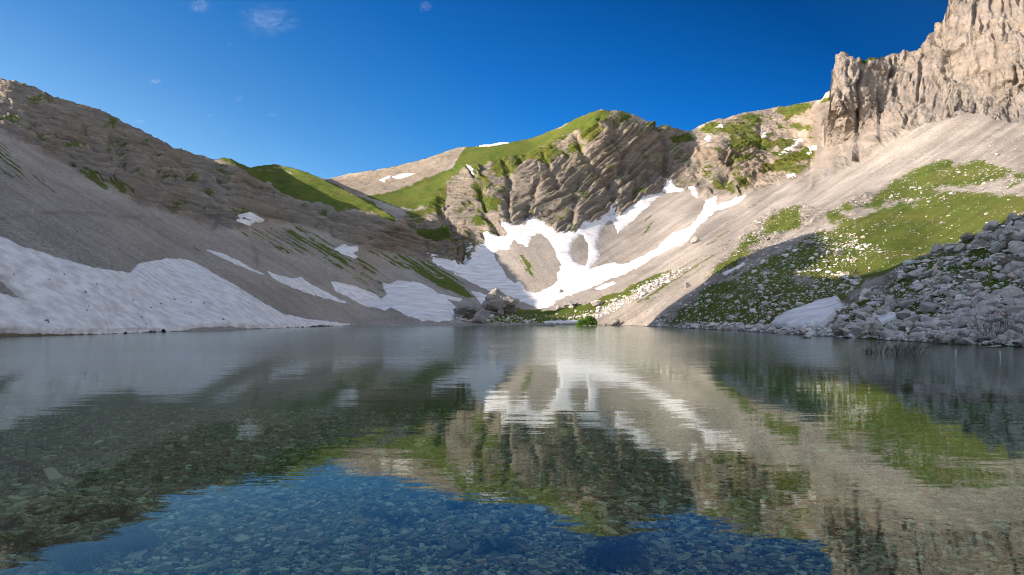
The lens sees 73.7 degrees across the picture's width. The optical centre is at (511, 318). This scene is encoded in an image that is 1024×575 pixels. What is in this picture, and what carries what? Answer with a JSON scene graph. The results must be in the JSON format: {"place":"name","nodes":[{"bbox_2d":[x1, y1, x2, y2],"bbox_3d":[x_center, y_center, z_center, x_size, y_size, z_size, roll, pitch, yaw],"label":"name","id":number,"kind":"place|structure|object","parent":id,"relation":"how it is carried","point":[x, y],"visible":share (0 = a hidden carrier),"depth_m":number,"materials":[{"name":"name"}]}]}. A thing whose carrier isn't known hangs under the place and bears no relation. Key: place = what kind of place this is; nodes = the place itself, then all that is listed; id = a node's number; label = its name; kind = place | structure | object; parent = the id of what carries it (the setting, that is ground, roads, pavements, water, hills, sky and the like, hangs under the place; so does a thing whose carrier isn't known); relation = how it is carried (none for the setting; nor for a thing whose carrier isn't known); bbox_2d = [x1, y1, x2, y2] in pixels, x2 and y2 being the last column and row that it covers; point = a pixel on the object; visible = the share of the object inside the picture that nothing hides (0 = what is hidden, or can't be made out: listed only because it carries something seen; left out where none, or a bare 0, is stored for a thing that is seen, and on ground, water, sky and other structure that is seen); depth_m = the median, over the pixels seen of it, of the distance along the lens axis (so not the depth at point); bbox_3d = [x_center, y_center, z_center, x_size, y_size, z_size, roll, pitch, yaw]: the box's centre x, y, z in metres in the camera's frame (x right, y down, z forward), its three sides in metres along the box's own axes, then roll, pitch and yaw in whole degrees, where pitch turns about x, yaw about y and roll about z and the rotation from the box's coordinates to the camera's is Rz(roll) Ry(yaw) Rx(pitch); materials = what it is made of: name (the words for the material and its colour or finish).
{"place":"outdoors","nodes":[
{"label":"outdoors","id":0,"kind":"place"},
{"bbox_2d":[0,515,28,527],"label":"water grass","id":1,"kind":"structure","parent":0,"point":[12,522],"depth_m":13.20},
{"bbox_2d":[0,527,52,548],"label":"water grass","id":2,"kind":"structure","parent":0,"point":[22,540],"depth_m":11.89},
{"bbox_2d":[58,512,91,521],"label":"water grass","id":3,"kind":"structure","parent":0,"point":[73,517],"depth_m":13.53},
{"bbox_2d":[77,498,147,520],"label":"water grass","id":4,"kind":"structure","parent":0,"point":[103,514],"depth_m":13.79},
{"bbox_2d":[79,520,163,555],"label":"water grass","id":5,"kind":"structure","parent":0,"point":[144,539],"depth_m":11.72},
{"bbox_2d":[0,78,462,263],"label":"mountain","id":6,"kind":"structure","parent":0,"point":[138,165],"depth_m":374.03,"materials":[{"name":"stone"}]},
{"bbox_2d":[236,212,263,225],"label":"snow patch","id":7,"kind":"object","parent":6,"relation":"on","point":[253,218],"visible":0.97,"depth_m":363.24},
{"bbox_2d":[0,128,474,336],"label":"scree slope","id":8,"kind":"structure","parent":0,"point":[261,252],"depth_m":265.01,"materials":[{"name":"gravel"}]},
{"bbox_2d":[0,236,349,334],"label":"snow patch","id":9,"kind":"object","parent":8,"relation":"on","point":[60,300],"visible":1,"depth_m":149.54,"materials":[{"name":"snow"}]},
{"bbox_2d":[207,249,263,274],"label":"snow patch","id":10,"kind":"object","parent":8,"relation":"on","point":[230,259],"visible":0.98,"depth_m":275.71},
{"bbox_2d":[267,271,346,302],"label":"snow patch","id":11,"kind":"object","parent":8,"relation":"on","point":[301,284],"visible":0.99,"depth_m":307.78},
{"bbox_2d":[334,244,357,257],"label":"snow patch","id":12,"kind":"object","parent":8,"relation":"on","point":[344,249],"visible":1,"depth_m":395.42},
{"bbox_2d":[331,281,389,310],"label":"snow patch","id":13,"kind":"object","parent":8,"relation":"on","point":[362,296],"visible":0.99,"depth_m":344.34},
{"bbox_2d":[382,280,455,321],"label":"snow patch","id":14,"kind":"object","parent":8,"relation":"on","point":[419,301],"visible":0.98,"depth_m":349.85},
{"bbox_2d":[440,294,461,301],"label":"snow patch","id":15,"kind":"object","parent":8,"relation":"on","point":[453,298],"visible":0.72,"depth_m":371.12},
{"bbox_2d":[453,304,480,318],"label":"rock outcrop","id":16,"kind":"object","parent":8,"relation":"on","point":[461,310],"visible":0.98,"depth_m":323.23,"materials":[{"name":"stone"}]},
{"bbox_2d":[212,157,400,221],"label":"hill","id":17,"kind":"structure","parent":0,"point":[300,185],"depth_m":505.15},
{"bbox_2d":[375,508,417,523],"bbox_3d":[-2.288,3.935,13.529,0.908,0.185,0.932,0,0,0],"label":"submerged rock","id":18,"kind":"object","parent":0,"point":[400,518],"depth_m":13.49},
{"bbox_2d":[443,498,475,508],"bbox_3d":[-1.114,3.983,14.663,0.740,0.161,0.750,0,0,0],"label":"submerged rock","id":19,"kind":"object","parent":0,"point":[454,504],"depth_m":14.63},
{"bbox_2d":[0,0,948,178],"label":"sky","id":20,"kind":"structure","parent":0,"point":[326,89],"materials":[{"name":"blue"}]},
{"bbox_2d":[469,535,520,555],"bbox_3d":[-0.277,3.865,11.634,0.919,0.209,1.076,0,0,21],"label":"submerged rock","id":21,"kind":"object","parent":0,"point":[501,543],"depth_m":11.62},
{"bbox_2d":[0,325,1023,414],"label":"water","id":22,"kind":"structure","parent":0,"point":[39,374],"depth_m":41.97,"materials":[{"name":"liquid"}]},
{"bbox_2d":[861,336,933,353],"bbox_3d":[33.864,2.241,60.056,6.583,1.906,3.722,0,0,0],"label":"dead shrub","id":23,"kind":"object","parent":22,"relation":"in","point":[904,349],"visible":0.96,"depth_m":59.95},
{"bbox_2d":[0,400,1023,574],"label":"lake bed","id":24,"kind":"object","parent":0,"point":[466,404],"visible":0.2,"depth_m":25.28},
{"bbox_2d":[43,467,63,483],"bbox_3d":[-12.367,4.209,18.362,0.330,0.149,1.770,0,0,-41],"label":"stone slab","id":25,"kind":"object","parent":24,"relation":"on","point":[53,475],"depth_m":18.02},
{"bbox_2d":[0,405,1023,574],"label":"pebbles","id":26,"kind":"object","parent":24,"relation":"on","point":[753,526],"visible":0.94,"depth_m":15.65,"materials":[{"name":"stone"}]},
{"bbox_2d":[6,458,42,467],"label":"water grass","id":27,"kind":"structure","parent":26,"relation":"on","point":[21,464],"depth_m":19.63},
{"bbox_2d":[13,537,70,556],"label":"water grass","id":28,"kind":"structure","parent":26,"relation":"on","point":[31,547],"depth_m":11.51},
{"bbox_2d":[22,533,134,574],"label":"water grass","id":29,"kind":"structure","parent":26,"relation":"on","point":[72,558],"depth_m":10.82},
{"bbox_2d":[471,267,672,324],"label":"meadow","id":30,"kind":"structure","parent":0,"point":[567,313],"depth_m":340.15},
{"bbox_2d":[471,315,485,323],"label":"boulder","id":31,"kind":"object","parent":30,"relation":"on","point":[480,319],"visible":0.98,"depth_m":316.20,"materials":[{"name":"stone"}]},
{"bbox_2d":[481,287,519,312],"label":"rock outcrop","id":32,"kind":"object","parent":30,"relation":"on","point":[496,298],"visible":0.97,"depth_m":339.54,"materials":[{"name":"stone"}]},
{"bbox_2d":[544,320,577,323],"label":"snow patch","id":33,"kind":"object","parent":30,"relation":"on","point":[565,321],"visible":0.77,"depth_m":326.28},
{"bbox_2d":[575,315,597,325],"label":"shrub","id":34,"kind":"object","parent":30,"relation":"on","point":[591,320],"visible":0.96,"depth_m":282.83,"materials":[{"name":"green plant"}]},
{"bbox_2d":[590,300,602,306],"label":"boulder","id":35,"kind":"object","parent":30,"relation":"on","point":[595,303],"visible":0.98,"depth_m":340.32,"materials":[{"name":"stone"}]},
{"bbox_2d":[463,187,756,313],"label":"scree slope","id":36,"kind":"structure","parent":0,"point":[661,218],"depth_m":465.21,"materials":[{"name":"gravel"}]},
{"bbox_2d":[471,291,485,303],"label":"snow patch","id":37,"kind":"object","parent":36,"relation":"on","point":[480,297],"visible":0.52,"depth_m":387.39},
{"bbox_2d":[1,125,1023,346],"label":"rocks","id":38,"kind":"object","parent":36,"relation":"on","point":[917,285],"visible":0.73,"depth_m":161.50,"materials":[{"name":"stone"}]},
{"bbox_2d":[563,301,577,306],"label":"boulder","id":39,"kind":"object","parent":36,"relation":"on","point":[567,303],"visible":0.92,"depth_m":354.19,"materials":[{"name":"stone"}]},
{"bbox_2d":[427,192,717,308],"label":"snow patch","id":40,"kind":"object","parent":36,"relation":"on","point":[481,268],"visible":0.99,"depth_m":447.28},
{"bbox_2d":[596,281,615,289],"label":"snow patch","id":41,"kind":"object","parent":36,"relation":"on","point":[604,286],"visible":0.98,"depth_m":374.15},
{"bbox_2d":[689,186,697,197],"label":"snow patch","id":42,"kind":"object","parent":36,"relation":"on","point":[694,192],"visible":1,"depth_m":600.97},
{"bbox_2d":[716,195,745,209],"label":"snow patch","id":43,"kind":"object","parent":36,"relation":"on","point":[732,202],"visible":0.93,"depth_m":503.17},
{"bbox_2d":[578,533,665,572],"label":"water grass","id":44,"kind":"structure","parent":0,"point":[615,555],"depth_m":10.86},
{"bbox_2d":[328,91,1023,262],"bbox_3d":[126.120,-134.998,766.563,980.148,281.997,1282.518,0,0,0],"label":"mountain","id":45,"kind":"structure","parent":0,"point":[590,166],"depth_m":619.48,"materials":[{"name":"stone"}]},
{"bbox_2d":[392,173,414,178],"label":"snow patch","id":46,"kind":"object","parent":45,"relation":"on","point":[399,176],"visible":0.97,"depth_m":722.65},
{"bbox_2d":[662,178,683,192],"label":"snow patch","id":47,"kind":"object","parent":45,"relation":"on","point":[669,186],"visible":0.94,"depth_m":632.62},
{"bbox_2d":[779,138,802,154],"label":"snow patch","id":48,"kind":"object","parent":45,"relation":"on","point":[796,144],"visible":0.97,"depth_m":716.88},
{"bbox_2d":[594,175,904,326],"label":"scree slope","id":49,"kind":"structure","parent":0,"point":[726,230],"depth_m":331.17,"materials":[{"name":"gravel"}]},
{"bbox_2d":[649,175,1023,336],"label":"meadow","id":50,"kind":"structure","parent":0,"point":[990,201],"depth_m":227.36,"materials":[{"name":"plant"}]},
{"bbox_2d":[722,261,745,274],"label":"snow patch","id":51,"kind":"object","parent":50,"relation":"on","point":[731,270],"visible":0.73,"depth_m":245.52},
{"bbox_2d":[803,239,814,246],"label":"boulder","id":52,"kind":"object","parent":50,"relation":"on","point":[809,242],"visible":0.92,"depth_m":232.94,"materials":[{"name":"stone"}]},
{"bbox_2d":[812,0,1023,184],"bbox_3d":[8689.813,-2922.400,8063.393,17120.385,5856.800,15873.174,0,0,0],"label":"cliff","id":53,"kind":"structure","parent":0,"point":[967,56],"depth_m":461.08,"materials":[{"name":"stone"}]},
{"bbox_2d":[832,214,1023,346],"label":"rocky slope","id":54,"kind":"structure","parent":0,"point":[978,253],"depth_m":116.61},
{"bbox_2d":[770,296,845,327],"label":"snow patch","id":55,"kind":"object","parent":54,"relation":"on","point":[820,313],"visible":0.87,"depth_m":137.49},
{"bbox_2d":[830,318,849,334],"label":"rock outcrop","id":56,"kind":"object","parent":54,"relation":"on","point":[838,326],"visible":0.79,"depth_m":111.22,"materials":[{"name":"stone"}]},
{"bbox_2d":[857,312,871,320],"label":"boulder","id":57,"kind":"object","parent":54,"relation":"on","point":[862,315],"visible":0.59,"depth_m":113.33,"materials":[{"name":"stone"}]},
{"bbox_2d":[848,317,883,335],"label":"rock outcrop","id":58,"kind":"object","parent":54,"relation":"on","point":[862,327],"visible":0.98,"depth_m":101.24,"materials":[{"name":"stone"}]},
{"bbox_2d":[878,313,896,324],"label":"snow patch","id":59,"kind":"object","parent":54,"relation":"on","point":[886,318],"visible":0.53,"depth_m":107.33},
{"bbox_2d":[879,330,895,339],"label":"boulder","id":60,"kind":"object","parent":54,"relation":"on","point":[884,334],"visible":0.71,"depth_m":94.93,"materials":[{"name":"stone"}]},
{"bbox_2d":[884,296,895,309],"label":"boulder","id":61,"kind":"object","parent":54,"relation":"on","point":[890,303],"visible":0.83,"depth_m":115.22,"materials":[{"name":"stone"}]},
{"bbox_2d":[895,309,912,319],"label":"boulder","id":62,"kind":"object","parent":54,"relation":"on","point":[904,314],"visible":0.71,"depth_m":105.01,"materials":[{"name":"stone"}]},
{"bbox_2d":[898,320,912,330],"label":"boulder","id":63,"kind":"object","parent":54,"relation":"on","point":[903,326],"visible":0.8,"depth_m":96.26,"materials":[{"name":"stone"}]},
{"bbox_2d":[898,298,917,307],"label":"boulder","id":64,"kind":"object","parent":54,"relation":"on","point":[904,303],"visible":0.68,"depth_m":111.79,"materials":[{"name":"stone"}]},
{"bbox_2d":[904,269,919,278],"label":"boulder","id":65,"kind":"object","parent":54,"relation":"on","point":[907,276],"visible":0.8,"depth_m":123.12,"materials":[{"name":"stone"}]},
{"bbox_2d":[905,314,920,321],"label":"boulder","id":66,"kind":"object","parent":54,"relation":"on","point":[913,317],"visible":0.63,"depth_m":100.06,"materials":[{"name":"stone"}]},
{"bbox_2d":[909,332,926,340],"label":"boulder","id":67,"kind":"object","parent":54,"relation":"on","point":[913,336],"visible":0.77,"depth_m":88.55,"materials":[{"name":"stone"}]},
{"bbox_2d":[919,302,937,312],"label":"boulder","id":68,"kind":"object","parent":54,"relation":"on","point":[926,307],"visible":0.88,"depth_m":101.05,"materials":[{"name":"stone"}]},
{"bbox_2d":[922,318,939,329],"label":"boulder","id":69,"kind":"object","parent":54,"relation":"on","point":[931,324],"visible":0.66,"depth_m":90.57,"materials":[{"name":"stone"}]},
{"bbox_2d":[929,243,942,252],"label":"boulder","id":70,"kind":"object","parent":54,"relation":"on","point":[936,247],"visible":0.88,"depth_m":135.62,"materials":[{"name":"stone"}]},
{"bbox_2d":[931,269,945,276],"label":"boulder","id":71,"kind":"object","parent":54,"relation":"on","point":[935,272],"visible":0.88,"depth_m":115.51,"materials":[{"name":"stone"}]},
{"bbox_2d":[935,320,948,328],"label":"boulder","id":72,"kind":"object","parent":54,"relation":"on","point":[941,324],"visible":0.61,"depth_m":89.47,"materials":[{"name":"stone"}]},
{"bbox_2d":[927,329,957,343],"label":"rock outcrop","id":73,"kind":"object","parent":54,"relation":"on","point":[940,337],"visible":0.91,"depth_m":81.62,"materials":[{"name":"stone"}]},
{"bbox_2d":[940,314,951,319],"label":"boulder","id":74,"kind":"object","parent":54,"relation":"on","point":[944,317],"visible":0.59,"depth_m":90.89,"materials":[{"name":"stone"}]},
{"bbox_2d":[945,297,955,306],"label":"boulder","id":75,"kind":"object","parent":54,"relation":"on","point":[950,301],"visible":0.67,"depth_m":95.75,"materials":[{"name":"stone"}]},
{"bbox_2d":[941,243,966,252],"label":"boulder","id":76,"kind":"object","parent":54,"relation":"on","point":[952,247],"visible":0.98,"depth_m":125.94,"materials":[{"name":"stone"}]},
{"bbox_2d":[947,290,961,297],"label":"boulder","id":77,"kind":"object","parent":54,"relation":"on","point":[953,293],"visible":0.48,"depth_m":100.33,"materials":[{"name":"stone"}]},
{"bbox_2d":[953,308,967,318],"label":"boulder","id":78,"kind":"object","parent":54,"relation":"on","point":[958,314],"visible":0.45,"depth_m":88.83,"materials":[{"name":"stone"}]},
{"bbox_2d":[953,300,970,307],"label":"boulder","id":79,"kind":"object","parent":54,"relation":"on","point":[961,304],"visible":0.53,"depth_m":92.76,"materials":[{"name":"stone"}]},
{"bbox_2d":[957,328,970,336],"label":"boulder","id":80,"kind":"object","parent":54,"relation":"on","point":[964,332],"visible":0.33,"depth_m":79.47,"materials":[{"name":"stone"}]},
{"bbox_2d":[955,316,975,328],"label":"boulder","id":81,"kind":"object","parent":54,"relation":"on","point":[961,323],"visible":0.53,"depth_m":84.00,"materials":[{"name":"stone"}]},
{"bbox_2d":[960,233,973,241],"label":"boulder","id":82,"kind":"object","parent":54,"relation":"on","point":[966,237],"visible":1,"depth_m":128.46,"materials":[{"name":"stone"}]},
{"bbox_2d":[960,337,976,344],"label":"boulder","id":83,"kind":"object","parent":54,"relation":"on","point":[964,340],"visible":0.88,"depth_m":78.23,"materials":[{"name":"stone"}]},
{"bbox_2d":[967,283,984,290],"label":"boulder","id":84,"kind":"object","parent":54,"relation":"on","point":[973,286],"visible":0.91,"depth_m":96.69,"materials":[{"name":"stone"}]},
{"bbox_2d":[972,260,986,267],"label":"boulder","id":85,"kind":"object","parent":54,"relation":"on","point":[979,263],"visible":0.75,"depth_m":109.31,"materials":[{"name":"stone"}]},
{"bbox_2d":[969,305,990,315],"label":"boulder","id":86,"kind":"object","parent":54,"relation":"on","point":[983,309],"visible":0.41,"depth_m":85.81,"materials":[{"name":"stone"}]},
{"bbox_2d":[973,271,988,278],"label":"boulder","id":87,"kind":"object","parent":54,"relation":"on","point":[982,274],"visible":0.94,"depth_m":102.00,"materials":[{"name":"stone"}]},
{"bbox_2d":[975,332,987,342],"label":"boulder","id":88,"kind":"object","parent":54,"relation":"on","point":[979,334],"visible":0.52,"depth_m":77.34,"materials":[{"name":"stone"}]},
{"bbox_2d":[970,230,993,247],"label":"boulder","id":89,"kind":"object","parent":54,"relation":"on","point":[983,238],"visible":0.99,"depth_m":116.66,"materials":[{"name":"stone"}]},
{"bbox_2d":[971,293,996,306],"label":"boulder","id":90,"kind":"object","parent":54,"relation":"on","point":[974,301],"visible":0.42,"depth_m":88.97,"materials":[{"name":"stone"}]},
{"bbox_2d":[974,299,996,307],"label":"boulder","id":91,"kind":"object","parent":54,"relation":"on","point":[991,302],"visible":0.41,"depth_m":87.19,"materials":[{"name":"stone"}]},
{"bbox_2d":[974,330,996,341],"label":"boulder","id":92,"kind":"object","parent":54,"relation":"on","point":[988,337],"visible":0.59,"depth_m":76.98,"materials":[{"name":"stone"}]},
{"bbox_2d":[974,292,997,302],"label":"boulder","id":93,"kind":"object","parent":54,"relation":"on","point":[979,296],"visible":0.45,"depth_m":88.52,"materials":[{"name":"stone"}]},
{"bbox_2d":[982,220,998,230],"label":"boulder","id":94,"kind":"object","parent":54,"relation":"on","point":[992,225],"visible":0.96,"depth_m":124.70,"materials":[{"name":"stone"}]},
{"bbox_2d":[986,315,1003,323],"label":"boulder","id":95,"kind":"object","parent":54,"relation":"on","point":[991,320],"visible":0.6,"depth_m":81.07,"materials":[{"name":"stone"}]},
{"bbox_2d":[967,298,1023,335],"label":"bare bush","id":96,"kind":"object","parent":54,"relation":"on","point":[998,321],"visible":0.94,"depth_m":76.90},
{"bbox_2d":[991,242,1005,252],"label":"boulder","id":97,"kind":"object","parent":54,"relation":"on","point":[998,247],"visible":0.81,"depth_m":111.49,"materials":[{"name":"stone"}]},
{"bbox_2d":[991,326,1006,334],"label":"boulder","id":98,"kind":"object","parent":54,"relation":"on","point":[999,331],"visible":0.29,"depth_m":77.21,"materials":[{"name":"stone"}]},
{"bbox_2d":[991,335,1008,344],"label":"boulder","id":99,"kind":"object","parent":54,"relation":"on","point":[1004,340],"visible":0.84,"depth_m":74.42,"materials":[{"name":"stone"}]},
{"bbox_2d":[993,273,1007,280],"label":"boulder","id":100,"kind":"object","parent":54,"relation":"on","point":[999,276],"visible":0.97,"depth_m":97.72,"materials":[{"name":"stone"}]},
{"bbox_2d":[1002,263,1010,273],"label":"boulder","id":101,"kind":"object","parent":54,"relation":"on","point":[1006,268],"visible":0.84,"depth_m":101.77,"materials":[{"name":"stone"}]},
{"bbox_2d":[1001,329,1015,339],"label":"boulder","id":102,"kind":"object","parent":54,"relation":"on","point":[1010,334],"visible":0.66,"depth_m":74.53,"materials":[{"name":"stone"}]},
{"bbox_2d":[1001,286,1023,297],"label":"boulder","id":103,"kind":"object","parent":54,"relation":"on","point":[1008,291],"visible":0.62,"depth_m":88.86,"materials":[{"name":"stone"}]},
{"bbox_2d":[1002,224,1023,241],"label":"boulder","id":104,"kind":"object","parent":54,"relation":"on","point":[1009,233],"visible":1,"depth_m":110.26,"materials":[{"name":"stone"}]},
{"bbox_2d":[1004,305,1022,315],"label":"boulder","id":105,"kind":"object","parent":54,"relation":"on","point":[1015,309],"visible":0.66,"depth_m":81.26,"materials":[{"name":"stone"}]},
{"bbox_2d":[1006,213,1022,221],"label":"boulder","id":106,"kind":"object","parent":54,"relation":"on","point":[1012,217],"visible":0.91,"depth_m":122.13,"materials":[{"name":"stone"}]},
{"bbox_2d":[1008,243,1022,253],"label":"boulder","id":107,"kind":"object","parent":54,"relation":"on","point":[1013,247],"visible":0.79,"depth_m":105.52,"materials":[{"name":"stone"}]},
{"bbox_2d":[1009,260,1023,271],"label":"boulder","id":108,"kind":"object","parent":54,"relation":"on","point":[1015,265],"visible":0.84,"depth_m":100.85,"materials":[{"name":"stone"}]},
{"bbox_2d":[1012,339,1023,345],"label":"boulder","id":109,"kind":"object","parent":54,"relation":"on","point":[1018,342],"visible":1,"depth_m":72.63,"materials":[{"name":"stone"}]},
{"bbox_2d":[1013,297,1023,305],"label":"boulder","id":110,"kind":"object","parent":54,"relation":"on","point":[1020,300],"visible":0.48,"depth_m":84.94,"materials":[{"name":"stone"}]},
{"bbox_2d":[1014,221,1023,231],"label":"boulder","id":111,"kind":"object","parent":54,"relation":"on","point":[1019,226],"visible":0.88,"depth_m":113.57,"materials":[{"name":"stone"}]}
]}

